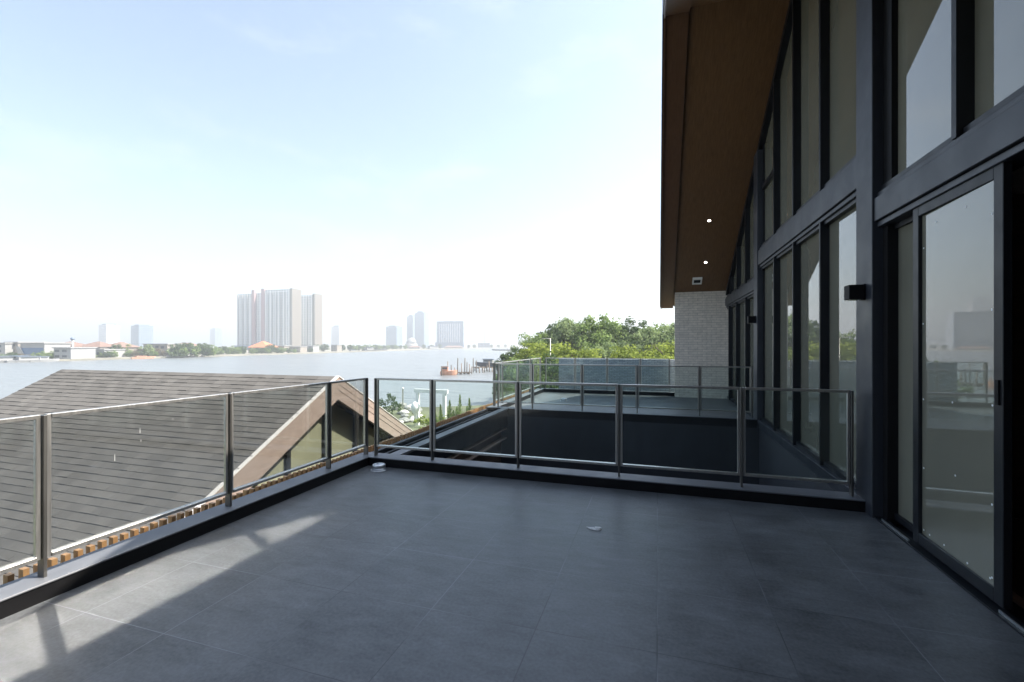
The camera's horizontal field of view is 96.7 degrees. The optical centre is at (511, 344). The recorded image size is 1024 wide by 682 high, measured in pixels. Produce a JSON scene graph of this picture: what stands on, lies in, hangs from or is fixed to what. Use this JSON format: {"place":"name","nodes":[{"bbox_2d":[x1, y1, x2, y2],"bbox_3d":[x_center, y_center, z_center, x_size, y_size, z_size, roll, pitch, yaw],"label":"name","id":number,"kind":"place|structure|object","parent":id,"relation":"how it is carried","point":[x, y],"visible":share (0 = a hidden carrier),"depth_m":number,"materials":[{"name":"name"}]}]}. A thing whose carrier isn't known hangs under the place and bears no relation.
{"place":"outdoors","nodes":[
{"label":"outdoors","id":0,"kind":"place"},
{"bbox_2d":[16,343,71,358],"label":"riverside building","id":1,"kind":"structure","parent":0,"point":[27,348],"depth_m":238.00,"materials":[{"name":"white concrete"}]},
{"bbox_2d":[21,348,42,353],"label":"window","id":2,"kind":"structure","parent":1,"relation":"in","point":[25,350],"depth_m":237.85,"materials":[{"name":"blue glass"}]},
{"bbox_2d":[99,324,119,343],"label":"tower","id":3,"kind":"structure","parent":0,"point":[109,333],"depth_m":952.72,"materials":[{"name":"white"}]},
{"bbox_2d":[131,324,152,347],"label":"tower","id":4,"kind":"structure","parent":0,"point":[141,335],"depth_m":852.70,"materials":[{"name":"grey glass"}]},
{"bbox_2d":[143,344,174,355],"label":"riverside building","id":5,"kind":"structure","parent":0,"point":[165,347],"depth_m":300.00,"materials":[{"name":"grey"}]},
{"bbox_2d":[0,369,412,584],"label":"neighbour house","id":6,"kind":"structure","parent":0,"point":[112,469],"depth_m":8.74,"materials":[{"name":"grey tile"}]},
{"bbox_2d":[251,401,392,487],"bbox_3d":[-4.092,3.241,9.872,0.160,4.518,12.000,0,0,18],"label":"gable window","id":7,"kind":"structure","parent":6,"relation":"in","point":[347,426],"depth_m":10.12,"materials":[{"name":"glass"}]},
{"bbox_2d":[210,328,221,346],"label":"tower","id":8,"kind":"structure","parent":0,"point":[216,336],"depth_m":1502.64,"materials":[{"name":"grey glass"}]},
{"bbox_2d":[248,341,276,352],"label":"riverside house","id":9,"kind":"structure","parent":0,"point":[262,344],"depth_m":402.05,"materials":[{"name":"orange"}]},
{"bbox_2d":[0,348,529,406],"bbox_3d":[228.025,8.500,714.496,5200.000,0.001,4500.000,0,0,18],"label":"river","id":10,"kind":"structure","parent":0,"point":[370,366],"depth_m":160.38,"materials":[{"name":"blue liquid"}]},
{"bbox_2d":[0,355,28,362],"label":"boat","id":11,"kind":"object","parent":10,"relation":"on","point":[3,359],"visible":0.4,"depth_m":213.07,"materials":[{"name":"white"}]},
{"bbox_2d":[5,356,44,362],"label":"boat","id":12,"kind":"object","parent":10,"relation":"on","point":[23,358],"visible":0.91,"depth_m":216.13,"materials":[{"name":"white"}]},
{"bbox_2d":[30,356,58,361],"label":"boat","id":13,"kind":"object","parent":10,"relation":"on","point":[46,358],"visible":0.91,"depth_m":223.15,"materials":[{"name":"white"}]},
{"bbox_2d":[129,356,155,358],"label":"boat","id":14,"kind":"object","parent":10,"relation":"on","point":[143,357],"visible":0.92,"depth_m":268.50,"materials":[{"name":"orange"}]},
{"bbox_2d":[362,347,386,350],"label":"barge","id":15,"kind":"object","parent":10,"relation":"on","point":[368,348],"visible":0.86,"depth_m":549.18,"materials":[{"name":"grey metal"}]},
{"bbox_2d":[426,346,438,349],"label":"boat","id":16,"kind":"object","parent":10,"relation":"on","point":[433,347],"visible":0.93,"depth_m":735.41,"materials":[{"name":"white"}]},
{"bbox_2d":[440,366,456,374],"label":"barge","id":17,"kind":"object","parent":10,"relation":"on","point":[445,371],"visible":0.83,"depth_m":125.12,"materials":[{"name":"orange"}]},
{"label":"boat lift","id":18,"kind":"object","parent":10,"relation":"in","visible":0},
{"bbox_2d":[475,359,496,366],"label":"boat","id":19,"kind":"object","parent":18,"relation":"on","point":[485,362],"visible":0.83,"depth_m":149.03,"materials":[{"name":"grey"}]},
{"bbox_2d":[59,345,526,360],"bbox_3d":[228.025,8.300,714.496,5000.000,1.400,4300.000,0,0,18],"label":"bank","id":20,"kind":"structure","parent":0,"point":[320,351],"depth_m":416.26,"materials":[{"name":"green plant"}]},
{"bbox_2d":[0,343,14,354],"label":"riverside building","id":21,"kind":"structure","parent":20,"relation":"on","point":[5,348],"depth_m":236.65,"materials":[{"name":"grey"}]},
{"bbox_2d":[4,342,46,352],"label":"riverside building","id":22,"kind":"structure","parent":20,"relation":"on","point":[15,348],"depth_m":240.00,"materials":[{"name":"grey"}]},
{"bbox_2d":[30,351,44,355],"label":"tree","id":23,"kind":"object","parent":20,"relation":"on","point":[37,354],"visible":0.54,"depth_m":231.08,"materials":[{"name":"green plant"}]},
{"bbox_2d":[52,347,96,358],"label":"riverside building","id":24,"kind":"structure","parent":20,"relation":"on","point":[74,352],"depth_m":237.98,"materials":[{"name":"grey paint"}]},
{"bbox_2d":[65,341,83,346],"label":"riverside house","id":25,"kind":"structure","parent":20,"relation":"on","point":[76,344],"depth_m":267.50,"materials":[{"name":"ceramic"}]},
{"bbox_2d":[82,341,110,348],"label":"riverside house","id":26,"kind":"structure","parent":20,"relation":"on","point":[100,345],"depth_m":270.63,"materials":[{"name":"ceramic"}]},
{"bbox_2d":[103,351,113,357],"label":"tree","id":27,"kind":"object","parent":20,"relation":"on","point":[108,353],"visible":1,"depth_m":261.70,"materials":[{"name":"green plant"}]},
{"bbox_2d":[96,349,125,357],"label":"riverside building","id":28,"kind":"structure","parent":20,"relation":"on","point":[121,352],"depth_m":267.51,"materials":[{"name":"grey"}]},
{"bbox_2d":[109,344,123,348],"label":"tree","id":29,"kind":"object","parent":20,"relation":"on","point":[115,347],"visible":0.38,"depth_m":274.23,"materials":[{"name":"green plant"}]},
{"bbox_2d":[111,342,139,356],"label":"riverside house","id":30,"kind":"structure","parent":20,"relation":"on","point":[133,347],"depth_m":280.83,"materials":[{"name":"ceramic"}]},
{"bbox_2d":[123,350,133,356],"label":"tree","id":31,"kind":"object","parent":20,"relation":"on","point":[127,353],"visible":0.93,"depth_m":274.80,"materials":[{"name":"green plant"}]},
{"bbox_2d":[138,344,154,356],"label":"tree","id":32,"kind":"object","parent":20,"relation":"on","point":[146,349],"visible":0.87,"depth_m":283.30,"materials":[{"name":"green plant"}]},
{"bbox_2d":[166,349,177,356],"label":"tree","id":33,"kind":"object","parent":20,"relation":"on","point":[169,351],"visible":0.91,"depth_m":283.09,"materials":[{"name":"green plant"}]},
{"bbox_2d":[167,343,186,356],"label":"tree","id":34,"kind":"object","parent":20,"relation":"on","point":[177,346],"visible":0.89,"depth_m":284.56,"materials":[{"name":"green plant"}]},
{"bbox_2d":[176,346,189,357],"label":"tree","id":35,"kind":"object","parent":20,"relation":"on","point":[183,353],"visible":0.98,"depth_m":285.52,"materials":[{"name":"green plant"}]},
{"bbox_2d":[179,342,194,356],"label":"tree","id":36,"kind":"object","parent":20,"relation":"on","point":[189,347],"visible":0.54,"depth_m":291.49,"materials":[{"name":"green plant"}]},
{"bbox_2d":[188,344,205,356],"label":"tree","id":37,"kind":"object","parent":20,"relation":"on","point":[196,349],"visible":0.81,"depth_m":294.20,"materials":[{"name":"green plant"}]},
{"bbox_2d":[193,343,212,355],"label":"tree","id":38,"kind":"object","parent":20,"relation":"on","point":[203,351],"visible":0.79,"depth_m":299.13,"materials":[{"name":"green plant"}]},
{"bbox_2d":[207,344,217,355],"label":"tree","id":39,"kind":"object","parent":20,"relation":"on","point":[214,350],"visible":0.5,"depth_m":305.95,"materials":[{"name":"green plant"}]},
{"bbox_2d":[218,346,229,353],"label":"tree","id":40,"kind":"object","parent":20,"relation":"on","point":[224,348],"visible":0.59,"depth_m":344.59,"materials":[{"name":"green plant"}]},
{"bbox_2d":[228,345,239,353],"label":"tree","id":41,"kind":"object","parent":20,"relation":"on","point":[232,350],"visible":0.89,"depth_m":350.71,"materials":[{"name":"green plant"}]},
{"bbox_2d":[238,346,247,353],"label":"tree","id":42,"kind":"object","parent":20,"relation":"on","point":[243,350],"visible":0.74,"depth_m":359.11,"materials":[{"name":"green plant"}]},
{"bbox_2d":[234,288,300,348],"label":"condominium","id":43,"kind":"structure","parent":20,"relation":"on","point":[271,316],"depth_m":605.91,"materials":[{"name":"white concrete"}]},
{"bbox_2d":[265,344,277,352],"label":"tree","id":44,"kind":"object","parent":20,"relation":"on","point":[272,347],"visible":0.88,"depth_m":382.82,"materials":[{"name":"green plant"}]},
{"bbox_2d":[301,294,322,349],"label":"condominium","id":45,"kind":"structure","parent":20,"relation":"on","point":[312,320],"depth_m":625.48,"materials":[{"name":"grey concrete"}]},
{"bbox_2d":[321,344,329,350],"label":"tree","id":46,"kind":"object","parent":20,"relation":"on","point":[324,347],"visible":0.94,"depth_m":489.11,"materials":[{"name":"green plant"}]},
{"bbox_2d":[405,338,416,346],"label":"domed hall","id":47,"kind":"structure","parent":20,"relation":"on","point":[410,342],"depth_m":891.94,"materials":[{"name":"white"}]},
{"bbox_2d":[289,346,307,351],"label":"riverside building","id":48,"kind":"structure","parent":0,"point":[301,348],"depth_m":430.00,"materials":[{"name":"grey"}]},
{"bbox_2d":[307,346,318,351],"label":"riverside building","id":49,"kind":"structure","parent":0,"point":[316,348],"depth_m":453.03,"materials":[{"name":"grey"}]},
{"bbox_2d":[331,345,341,350],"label":"riverside building","id":50,"kind":"structure","parent":0,"point":[336,347],"depth_m":500.00,"materials":[{"name":"grey"}]},
{"bbox_2d":[0,0,674,345],"label":"sky","id":51,"kind":"structure","parent":0,"point":[163,163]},
{"bbox_2d":[331,325,345,345],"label":"tower","id":52,"kind":"structure","parent":0,"point":[338,334],"depth_m":1151.71,"materials":[{"name":"white"}]},
{"bbox_2d":[346,331,351,346],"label":"tower","id":53,"kind":"structure","parent":0,"point":[348,337],"depth_m":1207.96,"materials":[{"name":"white"}]},
{"bbox_2d":[386,325,401,347],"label":"tower","id":54,"kind":"structure","parent":0,"point":[393,334],"depth_m":1051.41,"materials":[{"name":"grey glass"}]},
{"bbox_2d":[407,315,414,338],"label":"tower","id":55,"kind":"structure","parent":0,"point":[410,326],"depth_m":1150.29,"materials":[{"name":"grey glass"}]},
{"bbox_2d":[415,311,428,346],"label":"tower","id":56,"kind":"structure","parent":0,"point":[421,328],"depth_m":1121.61,"materials":[{"name":"grey glass"}]},
{"bbox_2d":[382,405,483,430],"bbox_3d":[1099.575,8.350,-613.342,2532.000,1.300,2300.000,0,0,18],"label":"ground","id":57,"kind":"structure","parent":0,"point":[425,410],"depth_m":51.44,"materials":[{"name":"green plant"}]},
{"bbox_2d":[379,392,395,408],"bbox_3d":[-14.957,6.754,54.031,2.411,2.081,2.300,0,0,-16],"label":"shrub","id":58,"kind":"object","parent":57,"relation":"on","point":[390,398],"visible":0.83,"depth_m":53.75,"materials":[{"name":"green plant"}]},
{"bbox_2d":[384,400,401,413],"bbox_3d":[-13.056,6.972,50.024,1.854,1.601,1.769,0,0,-16],"label":"shrub","id":59,"kind":"object","parent":57,"relation":"on","point":[398,406],"visible":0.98,"depth_m":49.90,"materials":[{"name":"green plant"}]},
{"bbox_2d":[402,387,403,407],"bbox_3d":[-13.200,6.450,55.000,0.260,2.500,0.247,0,0,18],"label":"mooring post","id":60,"kind":"object","parent":57,"relation":"on","point":[402,397],"visible":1,"depth_m":54.93,"materials":[{"name":"white paint"}]},
{"bbox_2d":[399,417,408,422],"bbox_3d":[-10.667,7.515,44.872,1.086,0.658,1.173,0,0,-17],"label":"boulder","id":61,"kind":"object","parent":57,"relation":"on","point":[405,419],"visible":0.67,"depth_m":44.59,"materials":[{"name":"white stone"}]},
{"bbox_2d":[413,414,428,428],"bbox_3d":[-7.688,6.813,39.913,2.141,1.430,1.597,0,0,18],"label":"shrub","id":62,"kind":"object","parent":57,"relation":"on","point":[419,419],"visible":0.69,"depth_m":40.08,"materials":[{"name":"green plant"}]},
{"bbox_2d":[411,389,447,425],"bbox_3d":[-7.805,5.975,42.658,3.570,3.450,0.979,0,0,18],"label":"portal frame","id":63,"kind":"object","parent":57,"relation":"on","point":[415,407],"visible":0.91,"depth_m":42.76,"materials":[{"name":"white paint"}]},
{"bbox_2d":[436,404,442,421],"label":"conifer","id":64,"kind":"object","parent":57,"relation":"on","point":[440,417],"visible":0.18,"depth_m":33.97,"materials":[{"name":"green plant"}]},
{"bbox_2d":[445,401,458,418],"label":"conifer","id":65,"kind":"object","parent":57,"relation":"on","point":[450,414],"visible":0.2,"depth_m":34.73,"materials":[{"name":"green plant"}]},
{"bbox_2d":[448,394,463,413],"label":"conifer","id":66,"kind":"object","parent":57,"relation":"on","point":[459,407],"visible":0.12,"depth_m":35.59,"materials":[{"name":"green plant"}]},
{"bbox_2d":[466,398,471,411],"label":"conifer","id":67,"kind":"object","parent":57,"relation":"on","point":[469,407],"visible":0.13,"depth_m":36.35,"materials":[{"name":"green plant"}]},
{"bbox_2d":[493,347,521,370],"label":"tree","id":68,"kind":"object","parent":57,"relation":"on","point":[504,357],"visible":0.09,"depth_m":61.41,"materials":[{"name":"green plant"}]},
{"bbox_2d":[492,365,522,399],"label":"tree","id":69,"kind":"object","parent":57,"relation":"on","point":[504,379],"visible":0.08,"depth_m":42.86,"materials":[{"name":"green plant"}]},
{"bbox_2d":[496,357,548,398],"bbox_3d":[0.864,4.278,33.918,5.017,6.866,5.720,0,0,-40],"label":"tree","id":70,"kind":"object","parent":57,"relation":"on","point":[509,388],"visible":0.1,"depth_m":33.40,"materials":[{"name":"green plant"}]},
{"bbox_2d":[503,341,556,367],"bbox_3d":[1.919,3.671,52.368,8.339,8.108,8.974,0,0,32],"label":"tree","id":71,"kind":"object","parent":57,"relation":"on","point":[532,351],"visible":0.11,"depth_m":50.94,"materials":[{"name":"green plant"}]},
{"bbox_2d":[510,332,553,353],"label":"tree","id":72,"kind":"object","parent":57,"relation":"on","point":[535,339],"visible":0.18,"depth_m":65.32,"materials":[{"name":"green plant"}]},
{"bbox_2d":[515,351,558,391],"bbox_3d":[2.593,4.062,29.975,5.516,7.288,5.808,0,0,42],"label":"tree","id":73,"kind":"object","parent":57,"relation":"on","point":[553,369],"visible":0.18,"depth_m":29.95,"materials":[{"name":"green plant"}]},
{"bbox_2d":[538,321,569,344],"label":"tree","id":74,"kind":"object","parent":57,"relation":"on","point":[549,331],"visible":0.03,"depth_m":68.65,"materials":[{"name":"green plant"}]},
{"bbox_2d":[523,341,592,379],"bbox_3d":[3.989,3.714,44.451,8.250,8.022,8.878,0,0,41],"label":"tree","id":75,"kind":"object","parent":57,"relation":"on","point":[562,353],"visible":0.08,"depth_m":42.95,"materials":[{"name":"green plant"}]},
{"bbox_2d":[547,314,593,350],"bbox_3d":[8.006,1.547,65.259,7.925,12.355,9.398,0,0,25],"label":"tree","id":76,"kind":"object","parent":57,"relation":"on","point":[566,330],"visible":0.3,"depth_m":64.69,"materials":[{"name":"green plant"}]},
{"bbox_2d":[557,347,615,376],"bbox_3d":[6.262,3.959,41.435,8.331,7.528,7.742,0,0,33],"label":"tree","id":77,"kind":"object","parent":57,"relation":"on","point":[588,354],"visible":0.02,"depth_m":41.70,"materials":[{"name":"green plant"}]},
{"bbox_2d":[571,312,629,352],"bbox_3d":[11.836,1.607,64.046,8.933,12.225,10.185,0,0,-19],"label":"tree","id":78,"kind":"object","parent":57,"relation":"on","point":[603,330],"visible":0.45,"depth_m":62.79,"materials":[{"name":"green plant"}]},
{"bbox_2d":[584,338,625,357],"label":"tree","id":79,"kind":"object","parent":57,"relation":"on","point":[607,352],"visible":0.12,"depth_m":45.35,"materials":[{"name":"green plant"}]},
{"bbox_2d":[598,344,663,358],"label":"tree","id":80,"kind":"object","parent":57,"relation":"on","point":[628,353],"visible":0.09,"depth_m":40.94,"materials":[{"name":"green plant"}]},
{"bbox_2d":[612,316,652,349],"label":"tree","id":81,"kind":"object","parent":57,"relation":"on","point":[627,329],"visible":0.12,"depth_m":64.60,"materials":[{"name":"green plant"}]},
{"bbox_2d":[617,325,669,355],"bbox_3d":[17.910,2.489,57.934,7.959,10.463,6.712,0,0,-12],"label":"tree","id":82,"kind":"object","parent":57,"relation":"on","point":[643,338],"visible":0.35,"depth_m":56.62,"materials":[{"name":"green plant"}]},
{"bbox_2d":[640,342,667,358],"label":"tree","id":83,"kind":"object","parent":57,"relation":"on","point":[660,347],"visible":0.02,"depth_m":43.17,"materials":[{"name":"green plant"}]},
{"bbox_2d":[635,339,674,359],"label":"tree","id":84,"kind":"object","parent":57,"relation":"on","point":[668,352],"visible":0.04,"depth_m":40.59,"materials":[{"name":"green plant"}]},
{"bbox_2d":[647,320,671,344],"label":"tree","id":85,"kind":"object","parent":57,"relation":"on","point":[656,325],"visible":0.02,"depth_m":60.48,"materials":[{"name":"green plant"}]},
{"bbox_2d":[656,322,674,345],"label":"tree","id":86,"kind":"object","parent":57,"relation":"on","point":[670,329],"visible":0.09,"depth_m":57.13,"materials":[{"name":"green plant"}]},
{"bbox_2d":[444,311,455,320],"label":"tower","id":87,"kind":"structure","parent":0,"point":[449,315],"depth_m":1901.29,"materials":[{"name":"white"}]},
{"bbox_2d":[435,321,467,347],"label":"tower","id":88,"kind":"structure","parent":0,"point":[452,333],"depth_m":979.74,"materials":[{"name":"white"}]},
{"bbox_2d":[478,343,489,347],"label":"riverside building","id":89,"kind":"structure","parent":0,"point":[483,345],"depth_m":1080.00,"materials":[{"name":"grey glass"}]},
{"bbox_2d":[468,320,527,342],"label":"bridge","id":90,"kind":"structure","parent":0,"point":[484,333],"depth_m":2096.65,"materials":[{"name":"white metal"}]},
{"bbox_2d":[0,0,1023,636],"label":"house","id":91,"kind":"structure","parent":0,"point":[818,156],"depth_m":4.49,"materials":[{"name":"brown wood"},{"name":"dark metal"},{"name":"glass"}]},
{"bbox_2d":[0,378,367,577],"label":"railing","id":92,"kind":"object","parent":91,"relation":"on","point":[42,551],"visible":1,"depth_m":3.05,"materials":[{"name":"metal"}]},
{"bbox_2d":[0,465,1023,681],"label":"terrace floor","id":93,"kind":"structure","parent":91,"relation":"on","point":[366,574],"depth_m":2.67,"materials":[{"name":"grey tile"}]},
{"bbox_2d":[370,462,386,471],"bbox_3d":[-1.591,1.460,5.441,0.200,0.080,0.200,0,0,18],"label":"drain cap","id":94,"kind":"object","parent":93,"relation":"on","point":[379,467],"visible":1,"depth_m":5.38,"materials":[{"name":"silver metal"}]},
{"bbox_2d":[493,358,540,405],"bbox_3d":[0.247,0.906,12.334,0.060,0.972,4.268,0,0,18],"label":"railing","id":95,"kind":"object","parent":91,"relation":"on","point":[494,384],"visible":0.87,"depth_m":11.33,"materials":[{"name":"metal"}]},
{"bbox_2d":[545,358,669,391],"bbox_3d":[2.830,0.906,13.835,3.738,0.972,0.060,0,0,18],"label":"railing","id":96,"kind":"object","parent":91,"relation":"on","point":[640,372],"visible":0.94,"depth_m":13.82,"materials":[{"name":"metal"}]},
{"bbox_2d":[374,378,853,496],"bbox_3d":[0.705,0.906,4.955,5.088,0.972,0.060,0,0,18],"label":"railing","id":97,"kind":"object","parent":91,"relation":"on","point":[741,432],"visible":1,"depth_m":4.79,"materials":[{"name":"metal"}]},
{"bbox_2d":[497,363,752,417],"bbox_3d":[2.107,0.906,9.347,5.088,0.972,0.060,0,0,18],"label":"railing","id":98,"kind":"object","parent":91,"relation":"on","point":[532,402],"visible":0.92,"depth_m":9.21,"materials":[{"name":"metal"}]},
{"bbox_2d":[509,392,750,416],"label":"terrace floor","id":99,"kind":"structure","parent":91,"relation":"on","point":[651,401],"depth_m":11.55,"materials":[{"name":"grey tile"}]},
{"bbox_2d":[692,277,701,284],"bbox_3d":[5.016,-1.718,12.329,0.240,0.168,0.220,0,0,18],"label":"ceiling speaker","id":100,"kind":"object","parent":91,"relation":"attached to","point":[696,280],"visible":1,"depth_m":12.32,"materials":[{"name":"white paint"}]},
{"bbox_2d":[727,193,753,295],"bbox_3d":[5.367,-2.424,10.637,0.157,2.225,3.970,0,0,18],"label":"window","id":101,"kind":"structure","parent":91,"relation":"in","point":[744,272],"depth_m":9.77,"materials":[{"name":"glass"}]},
{"bbox_2d":[727,294,753,416],"bbox_3d":[5.367,0.231,10.637,0.157,2.478,3.970,0,0,18],"label":"window","id":102,"kind":"structure","parent":91,"relation":"in","point":[740,332],"depth_m":10.74,"materials":[{"name":"glass"}]},
{"bbox_2d":[747,316,755,322],"bbox_3d":[4.546,-0.470,8.637,0.129,0.140,0.120,0,0,18],"label":"wall lamp","id":103,"kind":"object","parent":91,"relation":"attached to","point":[751,319],"visible":1,"depth_m":8.58,"materials":[{"name":"black metal"}]},
{"bbox_2d":[761,198,855,487],"bbox_3d":[3.991,-0.009,6.326,0.157,2.818,4.420,0,0,18],"label":"window","id":104,"kind":"structure","parent":91,"relation":"in","point":[809,327],"depth_m":5.75,"materials":[{"name":"glass"}]},
{"bbox_2d":[761,0,855,245],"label":"window","id":105,"kind":"structure","parent":91,"relation":"in","point":[811,138],"depth_m":5.90,"materials":[{"name":"glass"}]},
{"bbox_2d":[844,284,865,300],"bbox_3d":[3.104,-0.470,4.121,0.129,0.140,0.120,0,0,18],"label":"wall lamp","id":106,"kind":"object","parent":91,"relation":"attached to","point":[854,292],"visible":1,"depth_m":4.07,"materials":[{"name":"black metal"}]},
{"bbox_2d":[894,215,912,532],"bbox_3d":[3.095,0.231,3.316,0.099,2.478,1.200,0,0,18],"label":"window","id":107,"kind":"structure","parent":91,"relation":"in","point":[904,516],"depth_m":3.71,"materials":[{"name":"glass"}]},
{"bbox_2d":[881,0,1023,189],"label":"window","id":108,"kind":"structure","parent":91,"relation":"in","point":[960,62],"depth_m":3.01,"materials":[{"name":"glass"}]},
{"bbox_2d":[913,161,1011,609],"bbox_3d":[2.878,0.223,2.963,0.053,2.485,0.935,0,0,18],"label":"sliding door","id":109,"kind":"structure","parent":91,"relation":"in","point":[962,236],"depth_m":2.84,"materials":[{"name":"glass"}]},
{"bbox_2d":[587,526,600,530],"bbox_3d":[0.664,1.492,3.699,0.124,0.013,0.066,0,0,18],"label":"paper scrap","id":110,"kind":"object","parent":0,"point":[595,528],"visible":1,"depth_m":3.69,"materials":[{"name":"white paper"}]},
{"bbox_2d":[559,359,674,391],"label":"boundary wall","id":111,"kind":"structure","parent":0,"point":[626,375],"depth_m":14.21,"materials":[{"name":"glass"}]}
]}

